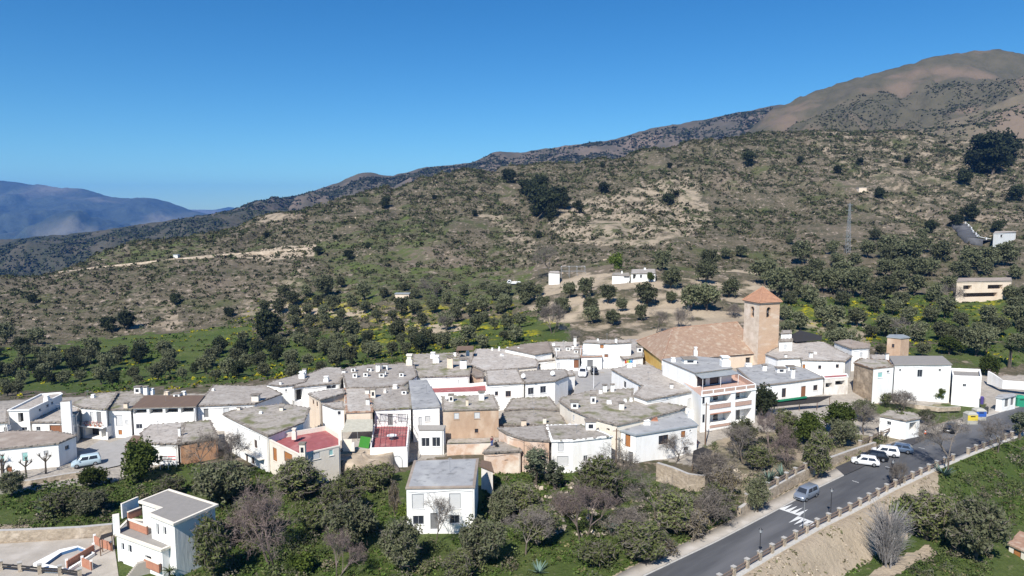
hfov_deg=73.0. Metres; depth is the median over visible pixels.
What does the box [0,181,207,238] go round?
blue mountain
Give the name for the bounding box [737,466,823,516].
stone wall
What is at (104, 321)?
holm oak
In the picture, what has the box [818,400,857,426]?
citrus tree
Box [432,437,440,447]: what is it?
window
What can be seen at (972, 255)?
olive tree
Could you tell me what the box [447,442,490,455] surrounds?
stone wall
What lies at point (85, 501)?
olive tree
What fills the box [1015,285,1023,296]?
olive tree
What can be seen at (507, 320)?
olive tree
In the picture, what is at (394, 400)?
village house
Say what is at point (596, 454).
bare tree
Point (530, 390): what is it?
window
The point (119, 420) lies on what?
door
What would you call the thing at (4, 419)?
village house
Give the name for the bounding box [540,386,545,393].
window
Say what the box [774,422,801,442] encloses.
citrus tree
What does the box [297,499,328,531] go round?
leafy shrub
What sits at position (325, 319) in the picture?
olive tree
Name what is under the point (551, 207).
holm oak
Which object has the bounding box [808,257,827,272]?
olive tree
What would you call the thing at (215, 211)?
pale mountain
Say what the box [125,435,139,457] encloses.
lean to
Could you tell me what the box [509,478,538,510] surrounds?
green tree
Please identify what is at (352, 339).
olive tree
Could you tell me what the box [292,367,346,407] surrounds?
village house
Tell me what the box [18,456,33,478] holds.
pruned street tree
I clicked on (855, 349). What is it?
village house
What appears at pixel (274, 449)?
window
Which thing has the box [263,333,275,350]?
holm oak
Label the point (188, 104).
sky
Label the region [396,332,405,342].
olive tree
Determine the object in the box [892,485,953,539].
green tree
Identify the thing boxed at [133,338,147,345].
olive tree
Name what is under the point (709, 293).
olive tree
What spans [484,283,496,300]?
olive tree
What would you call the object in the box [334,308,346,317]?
olive tree
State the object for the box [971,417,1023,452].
bare tree
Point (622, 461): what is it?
bare tree
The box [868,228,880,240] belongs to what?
olive tree
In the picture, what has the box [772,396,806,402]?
net roll
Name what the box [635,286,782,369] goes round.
church
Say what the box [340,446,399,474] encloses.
earth bank
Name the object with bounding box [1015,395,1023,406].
bottle bank
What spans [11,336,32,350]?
holm oak
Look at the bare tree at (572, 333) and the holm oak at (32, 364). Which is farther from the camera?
the holm oak at (32, 364)
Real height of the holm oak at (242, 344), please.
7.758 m
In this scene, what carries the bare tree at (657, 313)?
on the ground at (826, 551)
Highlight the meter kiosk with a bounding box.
[995,393,1016,410]
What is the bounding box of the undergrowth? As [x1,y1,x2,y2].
[5,433,1023,575]
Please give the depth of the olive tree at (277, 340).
232.59 m
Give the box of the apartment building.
[662,347,756,432]
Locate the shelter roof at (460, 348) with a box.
[456,346,473,357]
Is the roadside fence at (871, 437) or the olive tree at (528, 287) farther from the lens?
the olive tree at (528, 287)
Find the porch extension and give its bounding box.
[418,425,445,454]
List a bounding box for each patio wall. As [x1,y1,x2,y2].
[65,543,94,567]
[80,556,92,569]
[93,534,111,550]
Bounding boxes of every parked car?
[590,366,598,374]
[851,454,879,466]
[860,449,888,461]
[871,444,899,457]
[886,442,913,453]
[943,421,958,433]
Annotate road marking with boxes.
[780,505,814,525]
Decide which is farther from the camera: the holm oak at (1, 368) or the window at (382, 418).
the holm oak at (1, 368)
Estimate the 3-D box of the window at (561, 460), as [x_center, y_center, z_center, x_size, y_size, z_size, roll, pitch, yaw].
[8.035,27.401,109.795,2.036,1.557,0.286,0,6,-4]
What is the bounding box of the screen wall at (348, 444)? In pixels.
[343,439,354,450]
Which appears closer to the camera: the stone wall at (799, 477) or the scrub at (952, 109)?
the stone wall at (799, 477)
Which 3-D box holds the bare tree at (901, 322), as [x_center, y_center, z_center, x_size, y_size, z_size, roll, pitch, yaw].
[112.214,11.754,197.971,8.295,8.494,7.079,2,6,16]
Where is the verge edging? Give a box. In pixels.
[730,432,1023,575]
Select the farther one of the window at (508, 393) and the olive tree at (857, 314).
the olive tree at (857, 314)
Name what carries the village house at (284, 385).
on the ground at (826, 551)
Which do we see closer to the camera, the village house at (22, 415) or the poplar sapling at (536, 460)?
the poplar sapling at (536, 460)
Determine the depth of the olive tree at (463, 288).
296.68 m
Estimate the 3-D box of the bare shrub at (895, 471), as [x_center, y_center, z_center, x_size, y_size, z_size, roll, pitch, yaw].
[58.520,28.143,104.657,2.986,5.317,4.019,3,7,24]
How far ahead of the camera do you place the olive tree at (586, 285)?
252.21 m
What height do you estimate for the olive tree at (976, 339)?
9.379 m
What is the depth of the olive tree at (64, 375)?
198.35 m
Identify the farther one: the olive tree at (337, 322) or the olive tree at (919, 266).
the olive tree at (919, 266)
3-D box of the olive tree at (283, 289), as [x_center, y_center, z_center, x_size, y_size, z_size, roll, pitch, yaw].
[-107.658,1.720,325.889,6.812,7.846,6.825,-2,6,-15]
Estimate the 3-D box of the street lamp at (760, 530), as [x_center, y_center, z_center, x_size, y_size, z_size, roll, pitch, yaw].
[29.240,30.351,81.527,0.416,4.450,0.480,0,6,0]
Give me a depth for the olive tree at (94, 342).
234.65 m
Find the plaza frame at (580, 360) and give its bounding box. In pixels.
[556,348,593,387]
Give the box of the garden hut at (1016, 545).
[1007,531,1023,559]
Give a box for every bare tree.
[171,428,220,466]
[207,428,251,464]
[418,276,443,300]
[423,491,453,543]
[437,315,453,328]
[502,506,555,554]
[521,440,556,479]
[531,243,556,269]
[537,298,568,333]
[564,327,582,342]
[584,451,605,463]
[596,438,642,500]
[618,467,679,518]
[649,308,670,332]
[660,431,693,464]
[718,422,759,463]
[850,400,880,434]
[857,491,916,568]
[889,316,920,338]
[913,412,970,469]
[940,283,966,299]
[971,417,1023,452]
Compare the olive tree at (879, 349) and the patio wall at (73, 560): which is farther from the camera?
the olive tree at (879, 349)
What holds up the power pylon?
on the ground at (826, 551)
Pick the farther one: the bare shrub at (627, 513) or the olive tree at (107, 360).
the olive tree at (107, 360)
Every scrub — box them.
[0,128,1023,355]
[0,209,277,276]
[195,107,772,215]
[785,76,1023,130]
[920,104,1023,138]
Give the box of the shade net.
[772,396,830,408]
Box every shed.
[480,460,493,493]
[548,271,559,284]
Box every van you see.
[71,452,100,467]
[578,365,587,376]
[793,482,818,501]
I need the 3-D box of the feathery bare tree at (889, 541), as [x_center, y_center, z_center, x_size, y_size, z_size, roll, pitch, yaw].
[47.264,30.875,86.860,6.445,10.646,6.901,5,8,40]
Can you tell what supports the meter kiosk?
on the ground at (826, 551)
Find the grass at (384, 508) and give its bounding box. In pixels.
[0,436,1023,575]
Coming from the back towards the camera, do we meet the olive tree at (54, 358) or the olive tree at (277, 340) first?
the olive tree at (277, 340)
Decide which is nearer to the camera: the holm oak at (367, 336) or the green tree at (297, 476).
the green tree at (297, 476)
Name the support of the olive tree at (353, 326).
on the ground at (826, 551)
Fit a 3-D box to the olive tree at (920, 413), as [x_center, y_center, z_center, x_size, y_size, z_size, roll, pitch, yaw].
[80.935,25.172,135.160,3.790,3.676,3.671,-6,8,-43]
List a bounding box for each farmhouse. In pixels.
[612,270,629,283]
[630,268,655,282]
[956,277,1011,302]
[993,231,1015,246]
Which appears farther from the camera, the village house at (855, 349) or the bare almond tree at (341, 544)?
the village house at (855, 349)
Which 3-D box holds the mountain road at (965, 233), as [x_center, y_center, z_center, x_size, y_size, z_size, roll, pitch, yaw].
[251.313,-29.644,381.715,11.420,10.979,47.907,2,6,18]
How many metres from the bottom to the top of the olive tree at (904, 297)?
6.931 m
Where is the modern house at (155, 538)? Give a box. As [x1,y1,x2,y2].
[112,489,218,575]
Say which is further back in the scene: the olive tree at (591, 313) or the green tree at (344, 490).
the olive tree at (591, 313)
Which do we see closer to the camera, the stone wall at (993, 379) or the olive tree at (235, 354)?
the stone wall at (993, 379)
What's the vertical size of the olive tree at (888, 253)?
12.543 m
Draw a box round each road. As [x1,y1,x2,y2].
[646,407,1023,575]
[952,224,990,245]
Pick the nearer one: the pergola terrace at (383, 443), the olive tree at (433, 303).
the pergola terrace at (383, 443)
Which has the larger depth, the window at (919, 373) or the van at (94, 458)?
the window at (919, 373)
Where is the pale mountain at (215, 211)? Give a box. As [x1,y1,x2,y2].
[192,207,233,213]
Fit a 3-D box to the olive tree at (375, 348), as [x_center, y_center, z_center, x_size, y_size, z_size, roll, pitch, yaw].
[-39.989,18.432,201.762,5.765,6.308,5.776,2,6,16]
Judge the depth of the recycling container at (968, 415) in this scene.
134.90 m
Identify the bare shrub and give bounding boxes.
[598,501,649,537]
[672,304,695,326]
[688,481,737,525]
[689,449,744,483]
[725,302,742,317]
[888,389,918,410]
[889,458,908,485]
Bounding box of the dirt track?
[59,248,307,272]
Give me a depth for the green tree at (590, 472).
94.77 m
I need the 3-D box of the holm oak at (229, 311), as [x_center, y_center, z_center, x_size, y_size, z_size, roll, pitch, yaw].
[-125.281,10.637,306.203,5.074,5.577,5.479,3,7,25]
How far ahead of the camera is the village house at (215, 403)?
134.43 m
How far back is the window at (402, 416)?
125.43 m
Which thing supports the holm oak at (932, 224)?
on the ground at (826, 551)
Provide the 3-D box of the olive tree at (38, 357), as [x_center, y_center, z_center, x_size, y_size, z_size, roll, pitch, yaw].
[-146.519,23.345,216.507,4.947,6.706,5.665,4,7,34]
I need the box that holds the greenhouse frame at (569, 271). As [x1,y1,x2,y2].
[561,266,584,279]
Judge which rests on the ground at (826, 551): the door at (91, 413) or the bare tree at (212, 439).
the bare tree at (212, 439)
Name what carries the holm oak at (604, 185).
on the ground at (826, 551)
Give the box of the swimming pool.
[33,546,94,573]
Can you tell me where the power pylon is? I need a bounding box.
[845,204,850,253]
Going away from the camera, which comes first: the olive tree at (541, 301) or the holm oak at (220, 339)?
the holm oak at (220, 339)
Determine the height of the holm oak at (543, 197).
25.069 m
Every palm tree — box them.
[159,565,179,575]
[993,338,1023,368]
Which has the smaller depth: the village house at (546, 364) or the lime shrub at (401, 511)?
the lime shrub at (401, 511)
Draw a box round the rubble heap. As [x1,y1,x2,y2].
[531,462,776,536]
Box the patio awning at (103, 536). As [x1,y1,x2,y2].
[99,532,114,555]
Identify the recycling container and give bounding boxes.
[963,411,977,423]
[972,407,986,420]
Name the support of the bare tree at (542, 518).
on the ground at (826, 551)
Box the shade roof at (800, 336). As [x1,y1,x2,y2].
[792,330,821,342]
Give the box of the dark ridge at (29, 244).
[0,209,285,275]
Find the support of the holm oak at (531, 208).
on the ground at (826, 551)
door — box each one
[50,425,61,431]
[90,412,93,420]
[97,412,101,422]
[116,415,122,425]
[204,408,208,416]
[388,414,392,424]
[430,513,437,528]
[574,359,577,367]
[587,360,592,366]
[625,434,629,446]
[736,410,739,418]
[801,386,805,396]
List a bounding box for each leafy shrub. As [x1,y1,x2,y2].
[32,485,80,513]
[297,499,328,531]
[343,464,363,485]
[379,461,397,480]
[420,558,435,571]
[572,534,618,566]
[879,393,891,407]
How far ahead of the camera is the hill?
1126.47 m
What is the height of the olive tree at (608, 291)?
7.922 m
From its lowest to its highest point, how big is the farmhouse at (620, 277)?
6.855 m
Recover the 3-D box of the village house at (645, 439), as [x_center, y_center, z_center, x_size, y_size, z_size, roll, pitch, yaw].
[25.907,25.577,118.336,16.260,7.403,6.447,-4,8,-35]
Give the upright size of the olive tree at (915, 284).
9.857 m
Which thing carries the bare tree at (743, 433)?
on the ground at (826, 551)
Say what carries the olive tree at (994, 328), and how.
on the ground at (826, 551)
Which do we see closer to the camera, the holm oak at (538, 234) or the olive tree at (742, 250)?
the olive tree at (742, 250)
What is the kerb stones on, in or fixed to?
on the ground at (826, 551)
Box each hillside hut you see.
[395,292,410,297]
[856,187,866,191]
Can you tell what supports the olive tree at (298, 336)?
on the ground at (826, 551)
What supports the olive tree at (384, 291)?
on the ground at (826, 551)
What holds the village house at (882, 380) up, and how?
on the ground at (826, 551)
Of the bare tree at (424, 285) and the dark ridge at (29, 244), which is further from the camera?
the dark ridge at (29, 244)
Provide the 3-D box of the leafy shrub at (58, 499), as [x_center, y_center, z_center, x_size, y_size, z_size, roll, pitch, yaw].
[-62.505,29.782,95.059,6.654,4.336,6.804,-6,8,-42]
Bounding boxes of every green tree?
[151,473,186,492]
[188,509,232,575]
[223,492,279,538]
[269,455,328,499]
[319,473,364,509]
[353,463,392,491]
[440,546,475,575]
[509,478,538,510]
[513,503,565,544]
[571,454,623,509]
[612,517,670,560]
[650,486,695,533]
[698,480,745,519]
[729,414,761,446]
[742,443,774,469]
[769,407,799,427]
[799,427,836,478]
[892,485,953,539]
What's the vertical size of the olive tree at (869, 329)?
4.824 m
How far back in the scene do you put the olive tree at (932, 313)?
221.33 m
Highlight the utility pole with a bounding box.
[703,403,706,444]
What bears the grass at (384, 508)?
on the ground at (826, 551)
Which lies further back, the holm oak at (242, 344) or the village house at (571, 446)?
the holm oak at (242, 344)
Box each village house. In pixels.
[0,408,10,431]
[0,430,76,472]
[7,392,62,430]
[30,407,61,431]
[60,400,80,441]
[72,391,117,439]
[107,385,154,437]
[132,391,204,434]
[139,421,183,464]
[164,384,282,430]
[179,419,218,464]
[222,403,310,471]
[266,368,308,404]
[269,426,340,483]
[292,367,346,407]
[308,385,345,427]
[321,395,345,439]
[342,363,417,402]
[344,388,375,419]
[371,384,411,439]
[405,458,478,533]
[406,350,471,384]
[409,379,440,441]
[430,382,486,409]
[441,391,499,448]
[469,347,538,381]
[470,367,484,382]
[485,369,524,410]
[497,425,549,473]
[499,407,565,426]
[504,393,559,411]
[505,341,552,360]
[520,369,568,404]
[538,357,554,369]
[546,418,612,472]
[550,336,580,370]
[558,383,686,458]
[568,366,575,389]
[580,346,602,369]
[582,338,631,367]
[611,361,690,413]
[620,338,643,366]
[620,409,698,462]
[736,363,823,399]
[765,341,852,377]
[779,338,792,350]
[780,330,791,338]
[821,373,848,394]
[834,339,870,370]
[853,354,893,402]
[869,354,884,359]
[872,364,894,403]
[885,353,952,402]
[886,330,909,360]
[950,368,981,406]
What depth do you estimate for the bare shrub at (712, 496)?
89.99 m
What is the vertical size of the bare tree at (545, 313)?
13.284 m
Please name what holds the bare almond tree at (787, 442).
on the ground at (826, 551)
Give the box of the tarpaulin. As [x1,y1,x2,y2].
[692,447,711,468]
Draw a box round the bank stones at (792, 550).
[748,471,944,575]
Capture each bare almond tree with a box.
[221,474,297,565]
[322,525,369,575]
[542,481,622,539]
[756,408,792,452]
[766,429,802,469]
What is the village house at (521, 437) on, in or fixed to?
on the ground at (826, 551)
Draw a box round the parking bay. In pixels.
[836,433,932,474]
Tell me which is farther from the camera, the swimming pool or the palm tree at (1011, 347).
the palm tree at (1011, 347)
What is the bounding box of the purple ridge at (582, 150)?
[212,105,781,215]
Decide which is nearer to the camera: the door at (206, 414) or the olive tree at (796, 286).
the door at (206, 414)
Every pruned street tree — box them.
[0,453,4,473]
[0,459,9,473]
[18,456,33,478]
[36,452,51,473]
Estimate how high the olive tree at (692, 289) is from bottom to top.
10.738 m
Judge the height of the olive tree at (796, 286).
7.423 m
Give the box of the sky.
[0,0,1023,209]
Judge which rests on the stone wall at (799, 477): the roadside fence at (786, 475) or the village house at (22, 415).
the roadside fence at (786, 475)
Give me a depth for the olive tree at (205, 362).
194.62 m
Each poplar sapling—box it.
[524,447,547,485]
[545,460,564,489]
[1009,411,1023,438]
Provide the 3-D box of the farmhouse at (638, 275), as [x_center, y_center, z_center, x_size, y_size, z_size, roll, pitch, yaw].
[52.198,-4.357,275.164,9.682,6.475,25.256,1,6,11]
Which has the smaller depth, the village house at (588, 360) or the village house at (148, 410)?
the village house at (148, 410)
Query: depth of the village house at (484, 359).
166.00 m
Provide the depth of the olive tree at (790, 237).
360.12 m
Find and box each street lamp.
[759,527,762,560]
[830,487,833,512]
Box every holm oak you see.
[0,361,5,375]
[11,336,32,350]
[24,293,37,302]
[24,359,40,373]
[33,367,47,381]
[44,372,57,383]
[64,356,82,371]
[97,314,117,331]
[103,369,120,383]
[115,308,136,328]
[129,341,150,363]
[169,293,181,303]
[189,363,198,373]
[210,335,228,352]
[223,306,235,316]
[228,359,245,376]
[232,336,249,353]
[248,338,267,354]
[252,304,282,338]
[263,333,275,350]
[269,344,284,361]
[313,245,324,254]
[342,249,354,259]
[361,333,372,343]
[379,196,391,206]
[412,332,430,353]
[472,210,477,215]
[502,167,517,182]
[517,177,531,195]
[523,178,544,200]
[528,205,539,214]
[530,183,562,217]
[531,173,549,187]
[535,230,541,237]
[543,202,559,215]
[544,213,553,221]
[552,184,568,206]
[559,196,571,208]
[571,199,584,212]
[597,181,609,192]
[662,191,674,204]
[672,190,679,197]
[741,149,758,165]
[755,382,778,418]
[796,155,804,162]
[833,165,841,173]
[854,157,863,164]
[873,185,885,196]
[903,156,910,162]
[923,218,939,233]
[947,213,964,225]
[955,166,973,184]
[959,201,980,221]
[961,128,1005,158]
[965,149,991,172]
[975,143,1014,174]
[990,218,1004,230]
[997,127,1023,156]
[1006,184,1023,200]
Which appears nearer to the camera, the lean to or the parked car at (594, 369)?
the lean to
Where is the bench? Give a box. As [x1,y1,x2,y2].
[159,455,176,468]
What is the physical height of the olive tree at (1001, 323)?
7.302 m
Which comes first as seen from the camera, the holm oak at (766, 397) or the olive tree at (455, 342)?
the holm oak at (766, 397)
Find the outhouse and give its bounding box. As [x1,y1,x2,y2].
[482,441,521,473]
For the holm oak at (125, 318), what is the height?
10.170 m
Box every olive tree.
[0,321,14,342]
[0,378,10,387]
[0,469,26,495]
[1,382,12,395]
[2,362,18,376]
[9,379,25,393]
[12,356,29,369]
[15,344,30,356]
[15,369,30,382]
[25,327,47,344]
[30,345,40,356]
[33,352,52,365]
[35,361,53,376]
[39,344,61,354]
[41,350,63,369]
[56,369,71,382]
[62,345,80,356]
[63,351,76,363]
[65,489,109,514]
[73,369,87,381]
[77,346,97,360]
[78,355,92,370]
[80,336,102,350]
[91,365,108,383]
[95,352,116,368]
[109,343,129,356]
[112,353,122,364]
[126,366,140,376]
[131,375,143,383]
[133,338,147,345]
[145,361,167,379]
[154,339,172,353]
[160,356,180,373]
[161,347,177,358]
[175,367,186,377]
[187,458,254,506]
[194,354,215,373]
[202,347,219,362]
[208,369,222,379]
[213,344,222,357]
[218,356,235,376]
[227,347,246,361]
[236,330,248,340]
[238,353,253,368]
[248,351,267,365]
[256,361,271,374]
[257,299,270,309]
[271,296,287,311]
[271,333,283,345]
[276,283,290,297]
[280,337,289,346]
[281,347,300,359]
[283,354,295,365]
[284,361,301,376]
[286,289,301,304]
[287,314,299,327]
[288,303,301,317]
[290,331,304,346]
[293,325,305,334]
[300,284,311,295]
[300,335,312,350]
[301,304,312,313]
[301,353,313,365]
[302,313,319,328]
[306,337,317,352]
[308,326,320,337]
[312,274,335,295]
[312,294,322,306]
[315,360,326,369]
[315,497,378,549]
[316,339,325,355]
[317,303,328,314]
[318,336,333,353]
[319,313,330,328]
[325,294,341,310]
[327,348,346,366]
[328,332,344,342]
[328,338,348,357]
[329,316,344,331]
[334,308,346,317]
[336,277,345,287]
[342,319,360,339]
[343,345,358,363]
[346,292,356,306]
[346,333,358,345]
[356,281,373,300]
[359,328,375,338]
[360,300,371,313]
[360,339,371,357]
[363,340,384,358]
[370,308,382,321]
[374,515,423,568]
[379,287,389,298]
[386,341,398,356]
[387,309,397,320]
[387,318,407,338]
[394,296,408,315]
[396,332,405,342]
[399,281,407,291]
[399,342,411,353]
[405,325,418,334]
[406,331,422,349]
[407,301,420,314]
[410,288,420,298]
[416,312,428,325]
[416,327,434,342]
[426,296,441,313]
[430,333,437,343]
[433,284,442,296]
[436,332,449,348]
[437,310,456,330]
[439,331,450,340]
[441,291,452,304]
[449,336,465,352]
[450,297,466,309]
[450,307,461,322]
[458,514,508,565]
[459,284,468,293]
[459,324,477,345]
[465,301,477,316]
[469,313,484,329]
[475,295,489,311]
[475,334,488,348]
[479,281,486,289]
[479,310,489,319]
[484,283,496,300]
[486,483,517,524]
[488,317,498,329]
[493,284,505,295]
[494,302,503,313]
[496,292,512,311]
[499,281,511,293]
[499,329,508,339]
[500,312,514,329]
[507,324,522,342]
[512,312,526,325]
[515,281,537,302]
[518,290,531,304]
[534,283,543,296]
[535,295,550,312]
[553,297,570,310]
[562,281,576,297]
[577,277,594,296]
[581,305,601,323]
[583,296,599,308]
[599,284,617,302]
[605,309,619,324]
[615,297,629,311]
[633,281,657,304]
[634,304,647,320]
[652,250,671,270]
[661,265,683,288]
[666,290,678,303]
[680,283,701,310]
[692,282,722,310]
[695,259,718,282]
[699,249,720,264]
[720,247,731,258]
[721,276,741,297]
[735,245,747,256]
[744,474,772,511]
[747,257,778,285]
[761,266,795,296]
[779,303,793,319]
[779,319,797,331]
[781,291,799,303]
[785,233,794,243]
[788,280,803,297]
[790,310,808,329]
[791,240,811,263]
[792,265,810,283]
[799,283,819,303]
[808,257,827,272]
[808,268,835,292]
[810,296,828,308]
[813,305,826,320]
[822,303,845,323]
[824,326,852,344]
[825,239,840,253]
[826,266,845,293]
[826,322,838,332]
[828,259,854,270]
[828,418,861,446]
[829,252,845,263]
[834,289,852,304]
[838,266,872,297]
[845,307,869,326]
[846,252,863,265]
[848,329,862,340]
[850,397,878,420]
[856,265,872,275]
[858,239,876,257]
[860,282,883,303]
[863,324,879,337]
[866,296,882,312]
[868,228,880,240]
[873,313,899,336]
[874,258,897,274]
[874,274,900,300]
[875,344,885,354]
[876,235,898,253]
[877,245,900,260]
[884,297,903,314]
[887,326,910,336]
[889,269,910,290]
[891,256,907,271]
[893,236,925,259]
[893,291,911,307]
[898,305,918,323]
[904,256,929,278]
[905,274,929,295]
[908,319,931,341]
[914,341,931,355]
[915,408,935,422]
[916,228,929,237]
[919,237,935,251]
[922,306,942,322]
[924,255,941,276]
[925,282,946,301]
[928,239,953,259]
[931,320,951,336]
[933,294,958,317]
[939,275,959,289]
[940,325,966,340]
[944,492,1014,560]
[948,259,972,277]
[950,310,969,326]
[957,245,982,268]
[961,325,996,355]
[971,321,987,328]
[977,257,996,275]
[977,304,999,322]
[978,245,1002,262]
[980,324,999,343]
[986,315,1011,332]
[995,241,1020,265]
[1000,303,1023,325]
[1001,284,1017,297]
[1004,295,1023,306]
[1006,264,1023,279]
[1006,332,1023,352]
[1014,316,1023,333]
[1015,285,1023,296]
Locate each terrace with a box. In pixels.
[370,414,409,466]
[447,437,498,443]
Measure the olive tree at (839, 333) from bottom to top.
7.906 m
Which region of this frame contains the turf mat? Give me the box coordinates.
[358,436,370,448]
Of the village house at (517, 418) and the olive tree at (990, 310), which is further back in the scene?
the olive tree at (990, 310)
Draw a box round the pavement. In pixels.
[616,406,1016,575]
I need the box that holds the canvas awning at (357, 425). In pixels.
[342,419,372,441]
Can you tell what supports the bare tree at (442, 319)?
on the ground at (826, 551)
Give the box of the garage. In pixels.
[878,410,920,438]
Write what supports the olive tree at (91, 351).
on the ground at (826, 551)
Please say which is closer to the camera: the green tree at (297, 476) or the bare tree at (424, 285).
the green tree at (297, 476)
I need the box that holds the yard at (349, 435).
[341,430,371,450]
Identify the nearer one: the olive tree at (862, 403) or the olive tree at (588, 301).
the olive tree at (862, 403)
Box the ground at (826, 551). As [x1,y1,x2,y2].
[0,131,1023,575]
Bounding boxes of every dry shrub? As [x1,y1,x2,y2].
[387,477,401,514]
[551,491,582,515]
[650,535,680,557]
[673,507,711,541]
[712,463,741,495]
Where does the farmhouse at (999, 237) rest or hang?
on the ground at (826, 551)
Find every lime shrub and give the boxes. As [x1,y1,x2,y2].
[284,551,316,575]
[395,502,406,520]
[607,252,622,269]
[889,496,912,525]
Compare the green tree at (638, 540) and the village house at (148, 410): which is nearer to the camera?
the green tree at (638, 540)
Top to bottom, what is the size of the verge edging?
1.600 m
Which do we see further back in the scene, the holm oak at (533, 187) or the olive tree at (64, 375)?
the holm oak at (533, 187)
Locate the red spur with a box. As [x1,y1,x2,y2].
[918,93,1023,138]
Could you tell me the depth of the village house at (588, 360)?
169.05 m
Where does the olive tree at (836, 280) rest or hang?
on the ground at (826, 551)
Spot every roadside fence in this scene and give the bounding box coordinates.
[0,559,81,575]
[716,453,955,575]
[744,462,808,503]
[858,428,889,446]
[966,428,1023,454]
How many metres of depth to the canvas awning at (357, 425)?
119.21 m
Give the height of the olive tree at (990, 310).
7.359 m
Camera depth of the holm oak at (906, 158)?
558.26 m
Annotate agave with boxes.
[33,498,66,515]
[531,559,548,572]
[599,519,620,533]
[755,466,778,481]
[774,465,792,477]
[933,463,955,475]
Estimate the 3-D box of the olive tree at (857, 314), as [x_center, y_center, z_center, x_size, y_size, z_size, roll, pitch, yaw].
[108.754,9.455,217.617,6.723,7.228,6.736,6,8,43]
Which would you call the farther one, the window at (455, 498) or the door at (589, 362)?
the door at (589, 362)
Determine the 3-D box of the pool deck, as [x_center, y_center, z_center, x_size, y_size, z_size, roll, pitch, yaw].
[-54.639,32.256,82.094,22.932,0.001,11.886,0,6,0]
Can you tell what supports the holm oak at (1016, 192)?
on the ground at (826, 551)
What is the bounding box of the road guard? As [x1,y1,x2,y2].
[965,222,990,239]
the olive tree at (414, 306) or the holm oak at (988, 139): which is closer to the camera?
the olive tree at (414, 306)
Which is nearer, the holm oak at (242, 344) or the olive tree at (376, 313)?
the holm oak at (242, 344)
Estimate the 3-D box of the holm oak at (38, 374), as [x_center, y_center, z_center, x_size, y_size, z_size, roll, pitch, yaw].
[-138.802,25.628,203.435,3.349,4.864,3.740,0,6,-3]
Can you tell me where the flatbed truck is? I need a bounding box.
[507,280,519,283]
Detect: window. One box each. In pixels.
[22,452,27,462]
[136,424,142,428]
[273,447,276,462]
[284,451,291,461]
[312,452,320,460]
[326,385,335,389]
[380,414,386,420]
[397,414,405,421]
[411,494,424,509]
[413,516,424,525]
[421,438,429,447]
[425,416,430,421]
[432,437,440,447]
[449,493,460,509]
[449,515,459,524]
[453,413,459,419]
[474,412,479,418]
[506,391,510,396]
[528,388,533,394]
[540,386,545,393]
[557,442,563,451]
[557,456,568,465]
[658,435,668,445]
[687,398,690,408]
[782,388,786,397]
[917,370,922,377]
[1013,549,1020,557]
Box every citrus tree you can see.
[76,466,109,486]
[120,435,162,481]
[647,272,654,281]
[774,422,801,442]
[794,411,826,441]
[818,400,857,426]
[934,388,945,398]
[937,335,965,354]
[978,354,1002,373]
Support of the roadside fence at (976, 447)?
on the ground at (826, 551)
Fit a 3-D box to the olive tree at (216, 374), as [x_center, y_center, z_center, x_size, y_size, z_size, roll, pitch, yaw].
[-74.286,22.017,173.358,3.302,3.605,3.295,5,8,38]
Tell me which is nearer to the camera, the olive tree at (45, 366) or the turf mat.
the turf mat
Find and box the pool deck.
[0,537,117,575]
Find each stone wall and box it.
[0,523,112,542]
[21,471,80,485]
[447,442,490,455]
[656,462,712,491]
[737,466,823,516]
[828,442,875,467]
[896,402,960,411]
[987,371,1023,389]
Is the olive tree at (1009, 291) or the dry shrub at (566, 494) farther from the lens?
the olive tree at (1009, 291)
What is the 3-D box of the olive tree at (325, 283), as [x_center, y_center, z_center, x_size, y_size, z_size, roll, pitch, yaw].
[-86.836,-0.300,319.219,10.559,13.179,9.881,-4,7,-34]
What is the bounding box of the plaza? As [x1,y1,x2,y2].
[573,367,611,393]
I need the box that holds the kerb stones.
[642,406,1018,575]
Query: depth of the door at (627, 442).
114.68 m
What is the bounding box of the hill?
[745,49,1023,133]
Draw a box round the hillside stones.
[6,132,1021,326]
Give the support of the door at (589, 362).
in the village house at (588, 360)
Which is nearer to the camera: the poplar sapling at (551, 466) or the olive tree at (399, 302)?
the poplar sapling at (551, 466)
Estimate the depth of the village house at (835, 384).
148.68 m
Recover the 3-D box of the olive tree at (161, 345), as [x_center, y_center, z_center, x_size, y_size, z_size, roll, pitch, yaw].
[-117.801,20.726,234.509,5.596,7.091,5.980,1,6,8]
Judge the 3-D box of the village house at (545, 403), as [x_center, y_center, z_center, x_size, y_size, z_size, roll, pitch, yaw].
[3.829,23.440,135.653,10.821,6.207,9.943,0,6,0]
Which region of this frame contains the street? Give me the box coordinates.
[80,435,139,467]
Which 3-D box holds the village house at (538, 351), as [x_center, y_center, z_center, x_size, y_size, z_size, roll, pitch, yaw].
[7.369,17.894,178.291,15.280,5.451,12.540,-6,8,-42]
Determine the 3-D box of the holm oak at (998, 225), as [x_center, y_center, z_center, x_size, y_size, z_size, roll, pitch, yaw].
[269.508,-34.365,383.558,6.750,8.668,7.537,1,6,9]
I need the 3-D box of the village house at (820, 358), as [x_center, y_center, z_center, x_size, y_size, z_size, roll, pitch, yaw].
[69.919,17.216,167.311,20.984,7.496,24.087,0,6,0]
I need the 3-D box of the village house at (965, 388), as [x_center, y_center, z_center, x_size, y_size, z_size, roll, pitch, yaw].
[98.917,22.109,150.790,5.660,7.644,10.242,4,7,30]

